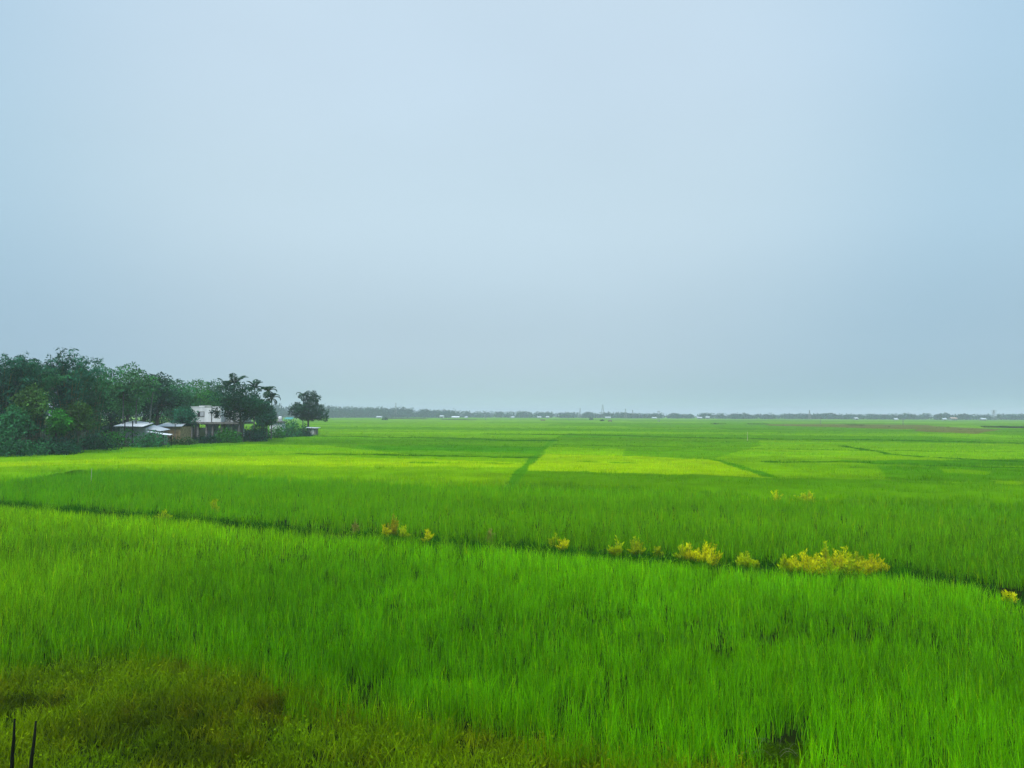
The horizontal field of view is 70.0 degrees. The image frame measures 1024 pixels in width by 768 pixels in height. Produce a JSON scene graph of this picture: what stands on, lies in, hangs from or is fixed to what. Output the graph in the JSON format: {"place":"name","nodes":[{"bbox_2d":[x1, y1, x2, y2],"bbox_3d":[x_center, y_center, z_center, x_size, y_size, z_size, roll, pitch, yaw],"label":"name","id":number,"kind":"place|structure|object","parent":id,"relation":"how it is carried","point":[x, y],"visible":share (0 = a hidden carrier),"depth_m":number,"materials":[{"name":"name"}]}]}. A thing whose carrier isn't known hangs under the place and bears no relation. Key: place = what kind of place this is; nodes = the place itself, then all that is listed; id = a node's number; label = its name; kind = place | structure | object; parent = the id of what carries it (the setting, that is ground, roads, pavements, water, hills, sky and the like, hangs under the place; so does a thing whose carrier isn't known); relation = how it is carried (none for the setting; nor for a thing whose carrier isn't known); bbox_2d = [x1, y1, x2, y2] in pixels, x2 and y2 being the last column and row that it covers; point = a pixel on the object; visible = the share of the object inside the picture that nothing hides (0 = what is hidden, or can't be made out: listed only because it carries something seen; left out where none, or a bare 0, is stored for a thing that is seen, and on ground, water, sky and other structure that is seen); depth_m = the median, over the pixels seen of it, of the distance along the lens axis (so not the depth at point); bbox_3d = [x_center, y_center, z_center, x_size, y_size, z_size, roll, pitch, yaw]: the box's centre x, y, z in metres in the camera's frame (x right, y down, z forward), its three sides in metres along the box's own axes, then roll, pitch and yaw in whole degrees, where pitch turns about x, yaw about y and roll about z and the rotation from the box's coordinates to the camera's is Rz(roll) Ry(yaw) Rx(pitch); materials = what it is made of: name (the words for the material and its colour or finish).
{"place":"outdoors","nodes":[
{"label":"outdoors","id":0,"kind":"place"},
{"bbox_2d":[0,415,1023,519],"bbox_3d":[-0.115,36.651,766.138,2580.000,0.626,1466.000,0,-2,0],"label":"rice field","id":1,"kind":"structure","parent":0,"point":[682,423],"depth_m":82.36,"materials":[{"name":"green plant"}]},
{"bbox_2d":[0,415,1023,767],"bbox_3d":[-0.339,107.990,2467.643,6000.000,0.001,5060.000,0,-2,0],"label":"ground","id":2,"kind":"structure","parent":0,"point":[792,731],"depth_m":14.55,"materials":[{"name":"green plant"}]},
{"bbox_2d":[10,719,15,767],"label":"wooden stake","id":3,"kind":"object","parent":2,"relation":"on","point":[13,746],"visible":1,"depth_m":8.71,"materials":[{"name":"brown wood"}]},
{"bbox_2d":[0,403,39,441],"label":"broadleaf tree","id":4,"kind":"object","parent":2,"relation":"on","point":[10,421],"visible":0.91,"depth_m":80.06,"materials":[{"name":"green plant"}]},
{"bbox_2d":[0,351,56,443],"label":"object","id":5,"kind":"object","parent":2,"relation":"on","point":[19,373],"visible":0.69,"depth_m":85.75,"materials":[{"name":"green plant"}]},
{"bbox_2d":[5,382,52,443],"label":"broadleaf tree","id":6,"kind":"object","parent":2,"relation":"on","point":[34,402],"visible":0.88,"depth_m":82.48,"materials":[{"name":"green plant"}]},
{"bbox_2d":[0,427,65,456],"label":"bush","id":7,"kind":"object","parent":2,"relation":"on","point":[9,446],"visible":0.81,"depth_m":77.77,"materials":[{"name":"green plant"}]},
{"bbox_2d":[29,721,36,767],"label":"wooden stake","id":8,"kind":"object","parent":2,"relation":"on","point":[32,749],"visible":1,"depth_m":8.71,"materials":[{"name":"brown wood"}]},
{"bbox_2d":[0,361,72,446],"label":"bamboo clump","id":9,"kind":"object","parent":2,"relation":"on","point":[47,383],"visible":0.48,"depth_m":89.93,"materials":[{"name":"green plant"}]},
{"bbox_2d":[26,433,84,454],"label":"bush","id":10,"kind":"object","parent":2,"relation":"on","point":[62,444],"visible":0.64,"depth_m":81.33,"materials":[{"name":"green plant"}]},
{"bbox_2d":[41,408,76,441],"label":"broadleaf tree","id":11,"kind":"object","parent":2,"relation":"on","point":[57,422],"visible":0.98,"depth_m":83.51,"materials":[{"name":"green plant"}]},
{"bbox_2d":[38,364,97,441],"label":"bamboo clump","id":12,"kind":"object","parent":2,"relation":"on","point":[54,404],"visible":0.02,"depth_m":106.97,"materials":[{"name":"green plant"}]},
{"bbox_2d":[40,348,109,444],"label":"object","id":13,"kind":"object","parent":2,"relation":"on","point":[66,393],"visible":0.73,"depth_m":92.74,"materials":[{"name":"green plant"}]},
{"bbox_2d":[60,400,100,448],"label":"broadleaf tree","id":14,"kind":"object","parent":2,"relation":"on","point":[79,413],"visible":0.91,"depth_m":85.67,"materials":[{"name":"green plant"}]},
{"bbox_2d":[49,383,124,436],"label":"broadleaf tree","id":15,"kind":"object","parent":2,"relation":"on","point":[100,422],"visible":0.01,"depth_m":121.05,"materials":[{"name":"green plant"}]},
{"bbox_2d":[64,429,124,450],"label":"bush","id":16,"kind":"object","parent":2,"relation":"on","point":[94,443],"visible":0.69,"depth_m":91.28,"materials":[{"name":"green plant"}]},
{"bbox_2d":[68,362,122,444],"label":"bamboo clump","id":17,"kind":"object","parent":2,"relation":"on","point":[96,396],"visible":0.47,"depth_m":97.67,"materials":[{"name":"green plant"}]},
{"bbox_2d":[83,372,133,442],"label":"broadleaf tree","id":18,"kind":"object","parent":2,"relation":"on","point":[112,418],"visible":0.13,"depth_m":110.88,"materials":[{"name":"green plant"}]},
{"bbox_2d":[113,385,133,427],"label":"palm tree","id":19,"kind":"object","parent":2,"relation":"on","point":[120,391],"visible":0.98,"depth_m":103.83,"materials":[{"name":"green plant"}]},
{"bbox_2d":[99,426,154,447],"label":"bush","id":20,"kind":"object","parent":2,"relation":"on","point":[120,437],"visible":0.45,"depth_m":98.53,"materials":[{"name":"green plant"}]},
{"bbox_2d":[98,361,160,427],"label":"broadleaf tree","id":21,"kind":"object","parent":2,"relation":"on","point":[135,382],"visible":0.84,"depth_m":105.24,"materials":[{"name":"green plant"}]},
{"bbox_2d":[127,386,148,427],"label":"palm tree","id":22,"kind":"object","parent":2,"relation":"on","point":[136,393],"visible":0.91,"depth_m":104.79,"materials":[{"name":"green plant"}]},
{"bbox_2d":[104,405,174,427],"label":"broadleaf tree","id":23,"kind":"object","parent":2,"relation":"on","point":[144,419],"visible":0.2,"depth_m":130.45,"materials":[{"name":"green plant"}]},
{"bbox_2d":[115,420,169,445],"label":"shed","id":24,"kind":"structure","parent":2,"relation":"on","point":[132,424],"depth_m":103.12,"materials":[{"name":"metal"}]},
{"bbox_2d":[129,430,171,447],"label":"bush","id":25,"kind":"object","parent":2,"relation":"on","point":[158,443],"visible":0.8,"depth_m":98.72,"materials":[{"name":"green plant"}]},
{"bbox_2d":[143,383,165,425],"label":"palm tree","id":26,"kind":"object","parent":2,"relation":"on","point":[153,388],"visible":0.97,"depth_m":105.89,"materials":[{"name":"green plant"}]},
{"bbox_2d":[0,433,314,454],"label":"undergrowth","id":27,"kind":"object","parent":2,"relation":"on","point":[299,435],"visible":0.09,"depth_m":144.29,"materials":[{"name":"green plant"}]},
{"bbox_2d":[138,371,182,431],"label":"broadleaf tree","id":28,"kind":"object","parent":2,"relation":"on","point":[167,398],"visible":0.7,"depth_m":115.20,"materials":[{"name":"green plant"}]},
{"bbox_2d":[155,510,172,520],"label":"yellow shrub","id":29,"kind":"object","parent":2,"relation":"on","point":[164,513],"visible":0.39,"depth_m":33.62,"materials":[{"name":"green plant"}]},
{"bbox_2d":[157,423,190,441],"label":"shed","id":30,"kind":"structure","parent":2,"relation":"on","point":[179,430],"depth_m":109.15,"materials":[{"name":"brick"}]},
{"bbox_2d":[152,378,204,421],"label":"broadleaf tree","id":31,"kind":"object","parent":2,"relation":"on","point":[186,396],"visible":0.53,"depth_m":127.17,"materials":[{"name":"green plant"}]},
{"bbox_2d":[155,404,205,431],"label":"broadleaf tree","id":32,"kind":"object","parent":2,"relation":"on","point":[169,418],"visible":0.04,"depth_m":141.03,"materials":[{"name":"green plant"}]},
{"bbox_2d":[168,436,197,444],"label":"bush","id":33,"kind":"object","parent":2,"relation":"on","point":[179,441],"visible":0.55,"depth_m":107.06,"materials":[{"name":"green plant"}]},
{"bbox_2d":[170,404,199,427],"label":"broadleaf tree","id":34,"kind":"object","parent":2,"relation":"on","point":[187,415],"visible":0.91,"depth_m":112.06,"materials":[{"name":"green plant"}]},
{"bbox_2d":[183,378,222,439],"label":"broadleaf tree","id":35,"kind":"object","parent":2,"relation":"on","point":[206,401],"visible":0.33,"depth_m":137.46,"materials":[{"name":"green plant"}]},
{"bbox_2d":[191,433,222,443],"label":"bush","id":36,"kind":"object","parent":2,"relation":"on","point":[211,440],"visible":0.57,"depth_m":112.42,"materials":[{"name":"green plant"}]},
{"bbox_2d":[201,379,227,405],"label":"broadleaf tree","id":37,"kind":"object","parent":2,"relation":"on","point":[213,389],"visible":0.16,"depth_m":145.31,"materials":[{"name":"green plant"}]},
{"bbox_2d":[210,499,219,511],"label":"yellow shrub","id":38,"kind":"object","parent":2,"relation":"on","point":[213,505],"visible":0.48,"depth_m":36.11,"materials":[{"name":"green plant"}]},
{"bbox_2d":[191,406,252,440],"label":"house","id":39,"kind":"structure","parent":2,"relation":"on","point":[209,420],"depth_m":126.76,"materials":[{"name":"paint"}]},
{"bbox_2d":[216,378,232,430],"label":"palm tree","id":40,"kind":"object","parent":2,"relation":"on","point":[221,387],"visible":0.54,"depth_m":128.77,"materials":[{"name":"green plant"}]},
{"bbox_2d":[212,425,242,442],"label":"bush","id":41,"kind":"object","parent":2,"relation":"on","point":[223,435],"visible":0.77,"depth_m":115.68,"materials":[{"name":"green plant"}]},
{"bbox_2d":[221,373,247,430],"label":"palm tree","id":42,"kind":"object","parent":2,"relation":"on","point":[234,380],"visible":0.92,"depth_m":126.76,"materials":[{"name":"green plant"}]},
{"bbox_2d":[204,382,272,441],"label":"broadleaf tree","id":43,"kind":"object","parent":2,"relation":"on","point":[240,403],"visible":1,"depth_m":117.63,"materials":[{"name":"green plant"}]},
{"bbox_2d":[236,427,270,441],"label":"bush","id":44,"kind":"object","parent":2,"relation":"on","point":[253,437],"visible":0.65,"depth_m":121.07,"materials":[{"name":"green plant"}]},
{"bbox_2d":[246,379,263,434],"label":"palm tree","id":45,"kind":"object","parent":2,"relation":"on","point":[253,382],"visible":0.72,"depth_m":125.80,"materials":[{"name":"green plant"}]},
{"bbox_2d":[252,401,277,439],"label":"broadleaf tree","id":46,"kind":"object","parent":2,"relation":"on","point":[265,420],"visible":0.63,"depth_m":127.27,"materials":[{"name":"green plant"}]},
{"bbox_2d":[258,386,276,436],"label":"palm tree","id":47,"kind":"object","parent":2,"relation":"on","point":[267,392],"visible":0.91,"depth_m":130.67,"materials":[{"name":"green plant"}]},
{"bbox_2d":[265,393,280,438],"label":"palm tree","id":48,"kind":"object","parent":2,"relation":"on","point":[272,399],"visible":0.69,"depth_m":132.89,"materials":[{"name":"green plant"}]},
{"bbox_2d":[262,425,287,437],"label":"bush","id":49,"kind":"object","parent":2,"relation":"on","point":[277,433],"visible":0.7,"depth_m":136.71,"materials":[{"name":"green plant"}]},
{"bbox_2d":[270,422,285,432],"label":"outhouse","id":50,"kind":"structure","parent":2,"relation":"on","point":[278,424],"depth_m":146.97,"materials":[{"name":"paint"}]},
{"bbox_2d":[277,420,303,437],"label":"bush","id":51,"kind":"object","parent":2,"relation":"on","point":[291,430],"visible":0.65,"depth_m":145.33,"materials":[{"name":"green plant"}]},
{"bbox_2d":[296,392,309,429],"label":"palm tree","id":52,"kind":"object","parent":2,"relation":"on","point":[301,395],"visible":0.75,"depth_m":177.68,"materials":[{"name":"green plant"}]},
{"bbox_2d":[298,423,311,436],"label":"bush","id":53,"kind":"object","parent":2,"relation":"on","point":[307,431],"visible":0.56,"depth_m":151.07,"materials":[{"name":"green plant"}]},
{"bbox_2d":[287,390,328,426],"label":"broadleaf tree","id":54,"kind":"object","parent":2,"relation":"on","point":[304,409],"visible":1,"depth_m":174.41,"materials":[{"name":"green plant"}]},
{"bbox_2d":[306,427,320,436],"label":"field hut","id":55,"kind":"object","parent":2,"relation":"on","point":[314,431],"visible":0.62,"depth_m":159.73,"materials":[{"name":"concrete"}]},
{"bbox_2d":[351,519,360,534],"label":"yellow shrub","id":56,"kind":"object","parent":2,"relation":"on","point":[355,525],"visible":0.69,"depth_m":30.16,"materials":[{"name":"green plant"}]},
{"bbox_2d":[272,403,460,417],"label":"distant wood","id":57,"kind":"object","parent":2,"relation":"on","point":[360,412],"visible":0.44,"depth_m":890.23,"materials":[{"name":"green plant"}]},
{"bbox_2d":[381,524,391,536],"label":"yellow shrub","id":58,"kind":"object","parent":2,"relation":"on","point":[384,528],"visible":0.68,"depth_m":29.14,"materials":[{"name":"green plant"}]},
{"bbox_2d":[387,513,398,536],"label":"yellow shrub","id":59,"kind":"object","parent":2,"relation":"on","point":[394,526],"visible":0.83,"depth_m":29.44,"materials":[{"name":"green plant"}]},
{"bbox_2d":[399,524,409,538],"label":"yellow shrub","id":60,"kind":"object","parent":2,"relation":"on","point":[403,531],"visible":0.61,"depth_m":28.99,"materials":[{"name":"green plant"}]},
{"bbox_2d":[421,529,433,542],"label":"yellow shrub","id":61,"kind":"object","parent":2,"relation":"on","point":[428,534],"visible":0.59,"depth_m":28.28,"materials":[{"name":"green plant"}]},
{"bbox_2d":[485,528,492,543],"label":"yellow shrub","id":62,"kind":"object","parent":2,"relation":"on","point":[487,537],"visible":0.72,"depth_m":28.06,"materials":[{"name":"green plant"}]},
{"bbox_2d":[0,648,1008,767],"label":"bank weeds","id":63,"kind":"object","parent":2,"relation":"on","point":[103,713],"visible":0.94,"depth_m":11.28,"materials":[{"name":"green plant"}]},
{"bbox_2d":[0,504,1023,767],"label":"rice crop","id":64,"kind":"object","parent":2,"relation":"on","point":[756,666],"visible":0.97,"depth_m":15.60,"materials":[{"name":"green plant"}]},
{"bbox_2d":[0,465,1023,590],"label":"rice crop","id":65,"kind":"object","parent":2,"relation":"on","point":[190,488],"visible":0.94,"depth_m":33.93,"materials":[{"name":"green plant"}]},
{"bbox_2d":[0,498,1023,614],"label":"channel weeds","id":66,"kind":"object","parent":2,"relation":"on","point":[522,544],"visible":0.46,"depth_m":26.03,"materials":[{"name":"green plant"}]},
{"bbox_2d":[46,409,1023,419],"bbox_3d":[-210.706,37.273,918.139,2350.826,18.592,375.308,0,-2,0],"label":"distant wood","id":67,"kind":"object","parent":2,"relation":"on","point":[523,414],"visible":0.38,"depth_m":932.67,"materials":[{"name":"green plant"}]},
{"bbox_2d":[548,532,559,548],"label":"yellow shrub","id":68,"kind":"object","parent":2,"relation":"on","point":[551,539],"visible":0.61,"depth_m":27.12,"materials":[{"name":"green plant"}]},
{"bbox_2d":[555,538,569,551],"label":"yellow shrub","id":69,"kind":"object","parent":2,"relation":"on","point":[565,543],"visible":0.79,"depth_m":26.52,"materials":[{"name":"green plant"}]},
{"bbox_2d":[607,535,623,557],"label":"yellow shrub","id":70,"kind":"object","parent":2,"relation":"on","point":[617,548],"visible":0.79,"depth_m":25.53,"materials":[{"name":"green plant"}]},
{"bbox_2d":[627,536,645,557],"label":"yellow shrub","id":71,"kind":"object","parent":2,"relation":"on","point":[637,544],"visible":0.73,"depth_m":25.48,"materials":[{"name":"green plant"}]},
{"bbox_2d":[652,546,663,557],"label":"yellow shrub","id":72,"kind":"object","parent":2,"relation":"on","point":[657,549],"visible":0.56,"depth_m":25.32,"materials":[{"name":"green plant"}]},
{"bbox_2d":[673,541,692,561],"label":"yellow shrub","id":73,"kind":"object","parent":2,"relation":"on","point":[682,550],"visible":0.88,"depth_m":24.77,"materials":[{"name":"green plant"}]},
{"bbox_2d":[682,542,696,562],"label":"yellow shrub","id":74,"kind":"object","parent":2,"relation":"on","point":[689,555],"visible":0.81,"depth_m":24.61,"materials":[{"name":"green plant"}]},
{"bbox_2d":[690,547,701,562],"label":"yellow shrub","id":75,"kind":"object","parent":2,"relation":"on","point":[696,555],"visible":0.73,"depth_m":24.49,"materials":[{"name":"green plant"}]},
{"bbox_2d":[700,540,710,563],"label":"yellow shrub","id":76,"kind":"object","parent":2,"relation":"on","point":[706,550],"visible":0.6,"depth_m":24.35,"materials":[{"name":"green plant"}]},
{"bbox_2d":[706,543,722,567],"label":"yellow shrub","id":77,"kind":"object","parent":2,"relation":"on","point":[711,555],"visible":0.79,"depth_m":23.85,"materials":[{"name":"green plant"}]},
{"bbox_2d":[742,737,798,757],"bbox_3d":[3.753,5.337,10.760,1.035,0.220,0.549,0,-2,0],"label":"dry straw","id":78,"kind":"object","parent":2,"relation":"on","point":[779,748],"visible":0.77,"depth_m":10.62,"materials":[{"name":"green plant"}]},
{"bbox_2d":[743,734,828,767],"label":"pit weeds","id":79,"kind":"object","parent":2,"relation":"on","point":[776,751],"visible":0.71,"depth_m":10.62,"materials":[{"name":"green plant"}]},
{"bbox_2d":[787,554,804,574],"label":"yellow shrub","id":80,"kind":"object","parent":2,"relation":"on","point":[791,561],"visible":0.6,"depth_m":22.81,"materials":[{"name":"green plant"}]},
{"bbox_2d":[822,548,847,573],"bbox_3d":[9.996,5.566,22.780,0.756,0.856,0.830,0,-2,-2],"label":"yellow shrub","id":81,"kind":"object","parent":2,"relation":"on","point":[836,558],"visible":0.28,"depth_m":22.79,"materials":[{"name":"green plant"}]},
{"bbox_2d":[1001,590,1018,603],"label":"yellow shrub","id":82,"kind":"object","parent":2,"relation":"on","point":[1012,594],"visible":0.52,"depth_m":19.43,"materials":[{"name":"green plant"}]},
{"bbox_2d":[0,0,1023,416],"label":"sky","id":83,"kind":"structure","parent":0,"point":[776,207],"materials":[{"name":"blue"}]},
{"bbox_2d":[34,510,1022,615],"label":"irrigation water","id":84,"kind":"structure","parent":0,"point":[599,556],"depth_m":24.79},
{"bbox_2d":[735,553,744,566],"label":"yellow shrub","id":85,"kind":"object","parent":84,"relation":"on","point":[740,560],"visible":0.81,"depth_m":23.90,"materials":[{"name":"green plant"}]},
{"bbox_2d":[742,551,754,568],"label":"yellow shrub","id":86,"kind":"object","parent":84,"relation":"on","point":[746,560],"visible":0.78,"depth_m":23.72,"materials":[{"name":"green plant"}]},
{"bbox_2d":[777,554,790,572],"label":"yellow shrub","id":87,"kind":"object","parent":84,"relation":"on","point":[784,562],"visible":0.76,"depth_m":23.06,"materials":[{"name":"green plant"}]},
{"bbox_2d":[790,549,812,572],"bbox_3d":[9.225,5.610,23.141,0.664,0.788,0.700,1,-3,-21],"label":"yellow shrub","id":88,"kind":"object","parent":84,"relation":"on","point":[803,558],"visible":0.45,"depth_m":23.09,"materials":[{"name":"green plant"}]},
{"bbox_2d":[800,555,823,576],"bbox_3d":[9.268,5.629,22.576,0.700,0.710,0.624,-1,-3,20],"label":"yellow shrub","id":89,"kind":"object","parent":84,"relation":"on","point":[810,561],"visible":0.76,"depth_m":22.64,"materials":[{"name":"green plant"}]},
{"bbox_2d":[806,553,825,570],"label":"yellow shrub","id":90,"kind":"object","parent":84,"relation":"on","point":[818,558],"visible":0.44,"depth_m":22.90,"materials":[{"name":"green plant"}]},
{"bbox_2d":[814,540,834,563],"bbox_3d":[9.900,5.481,23.246,0.702,1.060,0.605,-1,-3,22],"label":"yellow shrub","id":91,"kind":"object","parent":84,"relation":"on","point":[826,552],"visible":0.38,"depth_m":23.22,"materials":[{"name":"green plant"}]},
{"bbox_2d":[814,556,844,575],"bbox_3d":[9.803,5.645,22.572,0.862,0.679,0.775,2,-3,-41],"label":"yellow shrub","id":92,"kind":"object","parent":84,"relation":"on","point":[828,563],"visible":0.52,"depth_m":22.52,"materials":[{"name":"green plant"}]},
{"bbox_2d":[830,547,855,573],"bbox_3d":[10.316,5.519,22.925,0.725,0.960,0.749,2,-3,-31],"label":"yellow shrub","id":93,"kind":"object","parent":84,"relation":"on","point":[840,553],"visible":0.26,"depth_m":22.93,"materials":[{"name":"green plant"}]},
{"bbox_2d":[836,555,856,574],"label":"yellow shrub","id":94,"kind":"object","parent":84,"relation":"on","point":[849,565],"visible":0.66,"depth_m":22.59,"materials":[{"name":"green plant"}]},
{"bbox_2d":[845,550,864,572],"bbox_3d":[10.769,5.592,22.849,0.652,0.813,0.685,1,-2,-9],"label":"yellow shrub","id":95,"kind":"object","parent":84,"relation":"on","point":[854,559],"visible":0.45,"depth_m":22.80,"materials":[{"name":"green plant"}]},
{"bbox_2d":[855,560,878,576],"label":"yellow shrub","id":96,"kind":"object","parent":84,"relation":"on","point":[868,566],"visible":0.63,"depth_m":22.51,"materials":[{"name":"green plant"}]},
{"bbox_2d":[858,553,882,573],"bbox_3d":[11.195,5.629,22.802,0.872,0.738,0.402,1,-3,-26],"label":"yellow shrub","id":97,"kind":"object","parent":84,"relation":"on","point":[870,557],"visible":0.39,"depth_m":22.80,"materials":[{"name":"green plant"}]},
{"bbox_2d":[869,558,889,573],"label":"yellow shrub","id":98,"kind":"object","parent":84,"relation":"on","point":[882,567],"visible":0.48,"depth_m":22.76,"materials":[{"name":"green plant"}]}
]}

